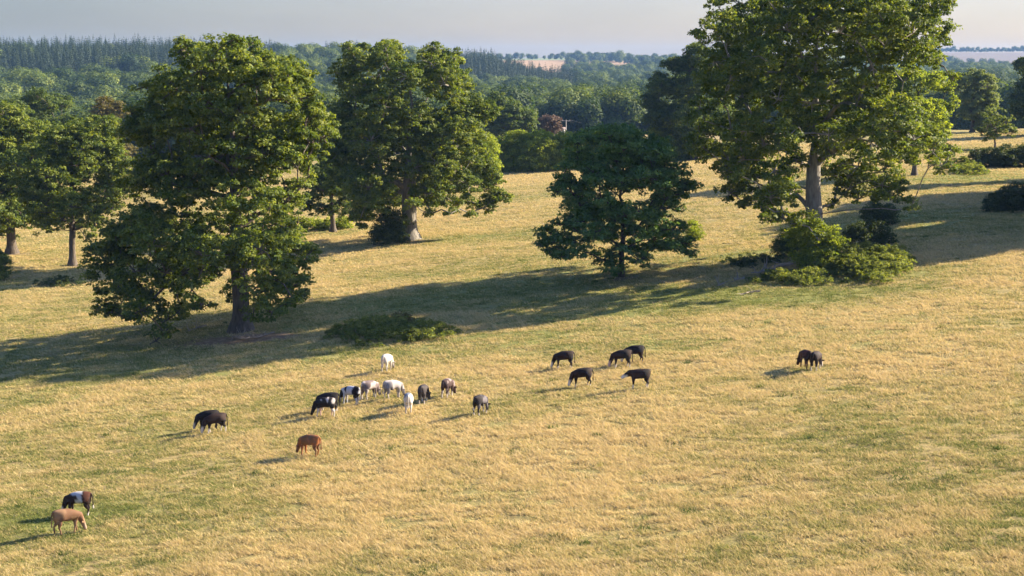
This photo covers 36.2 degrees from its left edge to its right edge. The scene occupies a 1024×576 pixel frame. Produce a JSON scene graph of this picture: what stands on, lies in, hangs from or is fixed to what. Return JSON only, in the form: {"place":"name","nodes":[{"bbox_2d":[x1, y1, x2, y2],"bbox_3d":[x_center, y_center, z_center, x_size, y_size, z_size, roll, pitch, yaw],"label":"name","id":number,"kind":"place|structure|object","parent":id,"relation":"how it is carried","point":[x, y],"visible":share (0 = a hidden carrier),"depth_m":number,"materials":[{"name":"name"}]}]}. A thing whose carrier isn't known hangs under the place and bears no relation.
{"place":"outdoors","nodes":[
{"label":"outdoors","id":0,"kind":"place"},
{"bbox_2d":[0,52,1023,575],"bbox_3d":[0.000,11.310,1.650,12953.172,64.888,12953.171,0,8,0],"label":"ground","id":1,"kind":"structure","parent":0,"point":[638,314],"depth_m":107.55,"materials":[{"name":"beige plant"}]},
{"bbox_2d":[0,249,14,280],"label":"shrub","id":2,"kind":"object","parent":1,"relation":"on","point":[5,259],"visible":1,"depth_m":187.09,"materials":[{"name":"green plant"}]},
{"bbox_2d":[0,100,60,253],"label":"oak tree","id":3,"kind":"object","parent":1,"relation":"on","point":[14,130],"visible":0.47,"depth_m":210.45,"materials":[{"name":"green plant"}]},
{"bbox_2d":[0,86,77,144],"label":"oak tree","id":4,"kind":"object","parent":1,"relation":"on","point":[38,98],"visible":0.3,"depth_m":315.04,"materials":[{"name":"green plant"}]},
{"bbox_2d":[32,275,86,287],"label":"weed clump","id":5,"kind":"object","parent":1,"relation":"on","point":[58,281],"visible":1,"depth_m":181.75,"materials":[{"name":"green plant"}]},
{"bbox_2d":[53,106,80,112],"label":"broadleaf tree","id":6,"kind":"object","parent":1,"relation":"on","point":[73,109],"visible":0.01,"depth_m":513.94,"materials":[{"name":"green plant"}]},
{"bbox_2d":[51,508,86,534],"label":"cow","id":7,"kind":"object","parent":1,"relation":"on","point":[60,516],"visible":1,"depth_m":78.82},
{"bbox_2d":[1,113,143,265],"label":"oak tree","id":8,"kind":"object","parent":1,"relation":"on","point":[70,162],"visible":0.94,"depth_m":195.75,"materials":[{"name":"green plant"}]},
{"bbox_2d":[52,110,93,141],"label":"broadleaf tree","id":9,"kind":"object","parent":1,"relation":"on","point":[79,116],"depth_m":466.21,"materials":[{"name":"green plant"}]},
{"bbox_2d":[61,491,93,514],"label":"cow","id":10,"kind":"object","parent":1,"relation":"on","point":[85,498],"visible":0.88,"depth_m":82.31},
{"bbox_2d":[70,109,89,119],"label":"broadleaf tree","id":11,"kind":"object","parent":1,"relation":"on","point":[76,112],"visible":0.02,"depth_m":485.63,"materials":[{"name":"green plant"}]},
{"bbox_2d":[71,103,93,110],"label":"broadleaf tree","id":12,"kind":"object","parent":1,"relation":"on","point":[82,106],"visible":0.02,"depth_m":578.70,"materials":[{"name":"green plant"}]},
{"bbox_2d":[81,103,96,113],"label":"broadleaf tree","id":13,"kind":"object","parent":1,"relation":"on","point":[87,107],"visible":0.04,"depth_m":528.82,"materials":[{"name":"green plant"}]},
{"bbox_2d":[87,95,138,165],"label":"ash tree","id":14,"kind":"object","parent":1,"relation":"on","point":[107,104],"visible":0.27,"depth_m":316.81,"materials":[{"name":"green plant"}]},
{"bbox_2d":[95,97,154,167],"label":"broadleaf tree","id":15,"kind":"object","parent":1,"relation":"on","point":[123,119],"visible":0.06,"depth_m":456.29,"materials":[{"name":"green plant"}]},
{"bbox_2d":[119,91,171,156],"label":"broadleaf tree","id":16,"kind":"object","parent":1,"relation":"on","point":[141,96],"visible":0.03,"depth_m":473.64,"materials":[{"name":"green plant"}]},
{"bbox_2d":[131,134,174,155],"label":"broadleaf tree","id":17,"kind":"object","parent":1,"relation":"on","point":[155,145],"visible":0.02,"depth_m":473.06,"materials":[{"name":"green plant"}]},
{"bbox_2d":[166,95,213,157],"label":"broadleaf tree","id":18,"kind":"object","parent":1,"relation":"on","point":[173,142],"visible":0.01,"depth_m":457.59,"materials":[{"name":"green plant"}]},
{"bbox_2d":[193,410,219,429],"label":"cow","id":19,"kind":"object","parent":1,"relation":"on","point":[200,416],"visible":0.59,"depth_m":100.64},
{"bbox_2d":[77,32,341,345],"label":"oak tree","id":20,"kind":"object","parent":1,"relation":"on","point":[222,145],"visible":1,"depth_m":133.80,"materials":[{"name":"green plant"}]},
{"bbox_2d":[201,412,227,433],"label":"cow","id":21,"kind":"object","parent":1,"relation":"on","point":[218,418],"visible":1,"depth_m":99.46},
{"bbox_2d":[225,327,274,339],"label":"brushwood","id":22,"kind":"object","parent":1,"relation":"on","point":[241,337],"visible":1,"depth_m":134.92,"materials":[{"name":"brown wood"}]},
{"bbox_2d":[0,33,578,83],"bbox_3d":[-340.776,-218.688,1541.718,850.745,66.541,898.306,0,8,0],"label":"plantation","id":23,"kind":"object","parent":1,"relation":"on","point":[72,55],"visible":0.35,"depth_m":1280.74,"materials":[{"name":"green plant"}]},
{"bbox_2d":[264,94,316,110],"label":"broadleaf tree","id":24,"kind":"object","parent":1,"relation":"on","point":[276,106],"visible":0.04,"depth_m":486.92,"materials":[{"name":"green plant"}]},
{"bbox_2d":[271,105,322,148],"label":"broadleaf tree","id":25,"kind":"object","parent":1,"relation":"on","point":[282,111],"visible":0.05,"depth_m":458.97,"materials":[{"name":"green plant"}]},
{"bbox_2d":[296,434,321,454],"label":"cow","id":26,"kind":"object","parent":1,"relation":"on","point":[314,441],"visible":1,"depth_m":91.36},
{"bbox_2d":[311,397,337,416],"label":"cow","id":27,"kind":"object","parent":1,"relation":"on","point":[320,403],"visible":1,"depth_m":101.71},
{"bbox_2d":[300,155,352,231],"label":"oak tree","id":28,"kind":"object","parent":1,"relation":"on","point":[330,208],"visible":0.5,"depth_m":217.38,"materials":[{"name":"green plant"}]},
{"bbox_2d":[299,216,353,230],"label":"shrub","id":29,"kind":"object","parent":1,"relation":"on","point":[321,224],"visible":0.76,"depth_m":222.70,"materials":[{"name":"green plant"}]},
{"bbox_2d":[315,392,339,411],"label":"cow","id":30,"kind":"object","parent":1,"relation":"on","point":[332,394],"visible":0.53,"depth_m":103.25},
{"bbox_2d":[315,91,352,147],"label":"broadleaf tree","id":31,"kind":"object","parent":1,"relation":"on","point":[330,97],"visible":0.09,"depth_m":449.53,"materials":[{"name":"green plant"}]},
{"bbox_2d":[338,386,360,404],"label":"cow","id":32,"kind":"object","parent":1,"relation":"on","point":[354,391],"visible":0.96,"depth_m":105.08},
{"bbox_2d":[361,380,380,398],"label":"cow","id":33,"kind":"object","parent":1,"relation":"on","point":[367,386],"visible":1,"depth_m":106.36},
{"bbox_2d":[381,354,394,370],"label":"cow","id":34,"kind":"object","parent":1,"relation":"on","point":[386,359],"visible":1,"depth_m":115.36},
{"bbox_2d":[366,206,413,245],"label":"shrub","id":35,"kind":"object","parent":1,"relation":"on","point":[391,230],"visible":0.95,"depth_m":199.03,"materials":[{"name":"green plant"}]},
{"bbox_2d":[322,313,461,346],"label":"bramble mound","id":36,"kind":"object","parent":1,"relation":"on","point":[365,326],"visible":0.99,"depth_m":129.85,"materials":[{"name":"green plant"}]},
{"bbox_2d":[385,309,424,324],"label":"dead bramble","id":37,"kind":"object","parent":36,"relation":"on","point":[410,318],"visible":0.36,"depth_m":133.84,"materials":[{"name":"brown plant"}]},
{"bbox_2d":[382,380,404,398],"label":"cow","id":38,"kind":"object","parent":1,"relation":"on","point":[389,385],"visible":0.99,"depth_m":105.64},
{"bbox_2d":[403,392,412,412],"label":"cow","id":39,"kind":"object","parent":1,"relation":"on","point":[408,399],"visible":1,"depth_m":100.68},
{"bbox_2d":[381,87,437,110],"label":"broadleaf tree","id":40,"kind":"object","parent":1,"relation":"on","point":[415,96],"visible":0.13,"depth_m":463.58,"materials":[{"name":"green plant"}]},
{"bbox_2d":[319,38,514,240],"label":"oak tree","id":41,"kind":"object","parent":1,"relation":"on","point":[431,157],"visible":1,"depth_m":197.59,"materials":[{"name":"green plant"}]},
{"bbox_2d":[417,384,430,403],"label":"cow","id":42,"kind":"object","parent":1,"relation":"on","point":[423,391],"visible":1,"depth_m":103.44},
{"bbox_2d":[421,98,447,139],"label":"broadleaf tree","id":43,"kind":"object","parent":1,"relation":"on","point":[435,105],"visible":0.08,"depth_m":460.86,"materials":[{"name":"green plant"}]},
{"bbox_2d":[420,89,470,105],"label":"broadleaf tree","id":44,"kind":"object","parent":1,"relation":"on","point":[441,94],"visible":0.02,"depth_m":501.14,"materials":[{"name":"green plant"}]},
{"bbox_2d":[441,378,456,397],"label":"cow","id":45,"kind":"object","parent":1,"relation":"on","point":[447,384],"visible":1,"depth_m":104.63},
{"bbox_2d":[438,92,466,137],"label":"broadleaf tree","id":46,"kind":"object","parent":1,"relation":"on","point":[449,100],"visible":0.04,"depth_m":489.23,"materials":[{"name":"green plant"}]},
{"bbox_2d":[473,395,490,415],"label":"cow","id":47,"kind":"object","parent":1,"relation":"on","point":[479,401],"visible":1,"depth_m":98.50},
{"bbox_2d":[467,132,503,184],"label":"shrub","id":48,"kind":"object","parent":1,"relation":"on","point":[492,143],"visible":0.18,"depth_m":282.62,"materials":[{"name":"green plant"}]},
{"bbox_2d":[475,90,539,138],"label":"oak tree","id":49,"kind":"object","parent":1,"relation":"on","point":[513,115],"visible":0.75,"depth_m":394.05,"materials":[{"name":"green plant"}]},
{"bbox_2d":[483,83,535,135],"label":"broadleaf tree","id":50,"kind":"object","parent":1,"relation":"on","point":[520,97],"visible":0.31,"depth_m":586.55,"materials":[{"name":"green plant"}]},
{"bbox_2d":[0,41,1022,138],"bbox_3d":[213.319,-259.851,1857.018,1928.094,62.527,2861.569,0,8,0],"label":"wood","id":51,"kind":"object","parent":1,"relation":"on","point":[90,83],"visible":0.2,"depth_m":1111.64,"materials":[{"name":"green plant"}]},
{"bbox_2d":[488,127,578,172],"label":"hedge bush","id":52,"kind":"object","parent":1,"relation":"on","point":[537,150],"visible":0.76,"depth_m":306.50,"materials":[{"name":"green plant"}]},
{"bbox_2d":[529,106,548,132],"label":"broadleaf tree","id":53,"kind":"object","parent":1,"relation":"on","point":[538,125],"visible":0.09,"depth_m":602.24,"materials":[{"name":"green plant"}]},
{"bbox_2d":[538,114,562,134],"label":"copper beech","id":54,"kind":"object","parent":1,"relation":"on","point":[549,123],"visible":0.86,"depth_m":426.39,"materials":[{"name":"brown plant"}]},
{"bbox_2d":[534,98,574,126],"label":"broadleaf tree","id":55,"kind":"object","parent":1,"relation":"on","point":[559,108],"visible":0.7,"depth_m":594.58,"materials":[{"name":"green plant"}]},
{"bbox_2d":[550,351,574,367],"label":"cow","id":56,"kind":"object","parent":1,"relation":"on","point":[564,355],"visible":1,"depth_m":111.70},
{"bbox_2d":[562,107,583,133],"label":"broadleaf tree","id":57,"kind":"object","parent":1,"relation":"on","point":[567,127],"visible":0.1,"depth_m":604.74,"materials":[{"name":"green plant"}]},
{"bbox_2d":[550,86,597,132],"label":"broadleaf tree","id":58,"kind":"object","parent":1,"relation":"on","point":[574,96],"visible":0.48,"depth_m":603.85,"materials":[{"name":"green plant"}]},
{"bbox_2d":[568,367,593,386],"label":"cow","id":59,"kind":"object","parent":1,"relation":"on","point":[576,374],"visible":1,"depth_m":104.76},
{"bbox_2d":[568,97,603,131],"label":"broadleaf tree","id":60,"kind":"object","parent":1,"relation":"on","point":[586,115],"visible":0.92,"depth_m":586.23,"materials":[{"name":"green plant"}]},
{"bbox_2d":[576,93,615,127],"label":"broadleaf tree","id":61,"kind":"object","parent":1,"relation":"on","point":[599,97],"visible":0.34,"depth_m":596.48,"materials":[{"name":"green plant"}]},
{"bbox_2d":[574,128,643,163],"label":"hedge bush","id":62,"kind":"object","parent":1,"relation":"on","point":[592,147],"visible":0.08,"depth_m":318.47,"materials":[{"name":"green plant"}]},
{"bbox_2d":[530,122,704,276],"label":"maple tree","id":63,"kind":"object","parent":1,"relation":"on","point":[629,151],"visible":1,"depth_m":149.80,"materials":[{"name":"green plant"}]},
{"bbox_2d":[608,349,632,367],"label":"cow","id":64,"kind":"object","parent":1,"relation":"on","point":[621,354],"visible":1,"depth_m":110.11},
{"bbox_2d":[600,89,643,125],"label":"broadleaf tree","id":65,"kind":"object","parent":1,"relation":"on","point":[613,118],"visible":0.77,"depth_m":594.38,"materials":[{"name":"green plant"}]},
{"bbox_2d":[600,85,648,117],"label":"broadleaf tree","id":66,"kind":"object","parent":1,"relation":"on","point":[614,89],"visible":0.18,"depth_m":606.96,"materials":[{"name":"green plant"}]},
{"bbox_2d":[612,95,647,127],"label":"broadleaf tree","id":67,"kind":"object","parent":1,"relation":"on","point":[634,111],"visible":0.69,"depth_m":593.00,"materials":[{"name":"green plant"}]},
{"bbox_2d":[621,345,645,361],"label":"cow","id":68,"kind":"object","parent":1,"relation":"on","point":[638,349],"visible":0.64,"depth_m":111.40},
{"bbox_2d":[621,369,650,387],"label":"cow","id":69,"kind":"object","parent":1,"relation":"on","point":[633,374],"visible":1,"depth_m":102.42},
{"bbox_2d":[638,96,672,132],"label":"broadleaf tree","id":70,"kind":"object","parent":1,"relation":"on","point":[645,126],"visible":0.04,"depth_m":606.09,"materials":[{"name":"green plant"}]},
{"bbox_2d":[640,82,681,103],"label":"broadleaf tree","id":71,"kind":"object","parent":1,"relation":"on","point":[643,92],"visible":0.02,"depth_m":621.97,"materials":[{"name":"green plant"}]},
{"bbox_2d":[646,118,687,161],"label":"hedge bush","id":72,"kind":"object","parent":1,"relation":"on","point":[665,133],"visible":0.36,"depth_m":320.65,"materials":[{"name":"green plant"}]},
{"bbox_2d":[636,41,738,159],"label":"oak tree","id":73,"kind":"object","parent":1,"relation":"on","point":[681,82],"visible":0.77,"depth_m":317.00,"materials":[{"name":"green plant"}]},
{"bbox_2d":[684,219,706,239],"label":"shrub","id":74,"kind":"object","parent":1,"relation":"on","point":[694,231],"visible":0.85,"depth_m":177.13,"materials":[{"name":"green plant"}]},
{"bbox_2d":[667,140,735,161],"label":"hedge bush","id":75,"kind":"object","parent":1,"relation":"on","point":[683,157],"visible":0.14,"depth_m":320.16,"materials":[{"name":"green plant"}]},
{"bbox_2d":[733,92,763,125],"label":"broadleaf tree","id":76,"kind":"object","parent":1,"relation":"on","point":[745,108],"visible":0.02,"depth_m":584.81,"materials":[{"name":"green plant"}]},
{"bbox_2d":[738,286,759,294],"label":"fallen branch","id":77,"kind":"object","parent":1,"relation":"on","point":[751,291],"visible":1,"depth_m":137.44,"materials":[{"name":"grey wood"}]},
{"bbox_2d":[476,46,1023,63],"bbox_3d":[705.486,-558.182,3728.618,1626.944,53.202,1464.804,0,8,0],"label":"hedgerow","id":78,"kind":"object","parent":1,"relation":"on","point":[561,55],"visible":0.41,"depth_m":3373.65,"materials":[{"name":"green plant"}]},
{"bbox_2d":[719,252,784,267],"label":"nettle bed","id":79,"kind":"object","parent":1,"relation":"on","point":[744,261],"visible":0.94,"depth_m":156.05,"materials":[{"name":"green plant"}]},
{"bbox_2d":[751,258,795,272],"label":"fallen log","id":80,"kind":"object","parent":1,"relation":"on","point":[789,263],"visible":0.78,"depth_m":149.86,"materials":[{"name":"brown wood"}]},
{"bbox_2d":[766,106,797,124],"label":"broadleaf tree","id":81,"kind":"object","parent":1,"relation":"on","point":[774,113],"visible":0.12,"depth_m":586.60,"materials":[{"name":"green plant"}]},
{"bbox_2d":[769,227,801,258],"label":"elder bush","id":82,"kind":"object","parent":1,"relation":"on","point":[782,248],"visible":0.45,"depth_m":157.38,"materials":[{"name":"green plant"}]},
{"bbox_2d":[744,266,852,286],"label":"bramble mound","id":83,"kind":"object","parent":1,"relation":"on","point":[801,276],"visible":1,"depth_m":141.34,"materials":[{"name":"green plant"}]},
{"bbox_2d":[796,349,811,368],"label":"cow","id":84,"kind":"object","parent":1,"relation":"on","point":[805,354],"visible":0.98,"depth_m":104.00},
{"bbox_2d":[781,209,850,272],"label":"elder bush","id":85,"kind":"object","parent":1,"relation":"on","point":[829,243],"visible":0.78,"depth_m":145.91,"materials":[{"name":"green plant"}]},
{"bbox_2d":[810,351,823,370],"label":"cow","id":86,"kind":"object","parent":1,"relation":"on","point":[816,356],"visible":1,"depth_m":103.15},
{"bbox_2d":[679,0,963,261],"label":"oak tree","id":87,"kind":"object","parent":1,"relation":"on","point":[821,106],"visible":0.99,"depth_m":144.50,"materials":[{"name":"green plant"}]},
{"bbox_2d":[820,240,916,284],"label":"bramble mound","id":88,"kind":"object","parent":1,"relation":"on","point":[875,262],"visible":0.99,"depth_m":142.67,"materials":[{"name":"green plant"}]},
{"bbox_2d":[840,219,898,245],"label":"shrub","id":89,"kind":"object","parent":1,"relation":"on","point":[860,230],"visible":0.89,"depth_m":161.01,"materials":[{"name":"green plant"}]},
{"bbox_2d":[858,201,900,225],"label":"shrub","id":90,"kind":"object","parent":1,"relation":"on","point":[879,214],"visible":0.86,"depth_m":177.80,"materials":[{"name":"green plant"}]},
{"bbox_2d":[878,64,960,175],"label":"lime tree","id":91,"kind":"object","parent":1,"relation":"on","point":[939,111],"visible":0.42,"depth_m":237.60,"materials":[{"name":"green plant"}]},
{"bbox_2d":[914,87,969,129],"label":"broadleaf tree","id":92,"kind":"object","parent":1,"relation":"on","point":[934,94],"visible":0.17,"depth_m":514.28,"materials":[{"name":"green plant"}]},
{"bbox_2d":[929,156,969,165],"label":"bramble mound","id":93,"kind":"object","parent":1,"relation":"on","point":[964,158],"visible":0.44,"depth_m":258.94,"materials":[{"name":"green plant"}]},
{"bbox_2d":[944,97,970,129],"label":"broadleaf tree","id":94,"kind":"object","parent":1,"relation":"on","point":[954,119],"visible":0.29,"depth_m":500.02,"materials":[{"name":"green plant"}]},
{"bbox_2d":[952,160,990,175],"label":"bramble mound","id":95,"kind":"object","parent":1,"relation":"on","point":[968,168],"visible":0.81,"depth_m":242.79,"materials":[{"name":"green plant"}]},
{"bbox_2d":[948,68,1002,132],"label":"willow tree","id":96,"kind":"object","parent":1,"relation":"on","point":[973,80],"visible":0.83,"depth_m":347.27,"materials":[{"name":"green plant"}]},
{"bbox_2d":[966,143,1023,167],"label":"bramble mound","id":97,"kind":"object","parent":1,"relation":"on","point":[1010,155],"visible":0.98,"depth_m":253.98,"materials":[{"name":"green plant"}]},
{"bbox_2d":[975,103,1017,147],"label":"hawthorn tree","id":98,"kind":"object","parent":1,"relation":"on","point":[991,127],"visible":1,"depth_m":291.80,"materials":[{"name":"green plant"}]},
{"bbox_2d":[993,78,1008,91],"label":"broadleaf tree","id":99,"kind":"object","parent":1,"relation":"on","point":[1004,82],"visible":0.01,"depth_m":559.13,"materials":[{"name":"green plant"}]},
{"bbox_2d":[980,181,1023,212],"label":"shrub","id":100,"kind":"object","parent":1,"relation":"on","point":[1005,198],"visible":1,"depth_m":185.16,"materials":[{"name":"green plant"}]},
{"bbox_2d":[981,88,1022,128],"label":"broadleaf tree","id":101,"kind":"object","parent":1,"relation":"on","point":[1003,104],"visible":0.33,"depth_m":495.57,"materials":[{"name":"green plant"}]},
{"bbox_2d":[1006,56,1023,126],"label":"oak tree","id":102,"kind":"object","parent":1,"relation":"on","point":[1016,104],"visible":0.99,"depth_m":327.10,"materials":[{"name":"green plant"}]},
{"bbox_2d":[0,0,1023,58],"label":"sky","id":103,"kind":"structure","parent":0,"point":[541,28],"materials":[{"name":"white"}]},
{"bbox_2d":[731,272,744,281],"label":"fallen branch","id":104,"kind":"object","parent":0,"point":[737,278],"visible":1,"depth_m":145.68,"materials":[{"name":"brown wood"}]}
]}

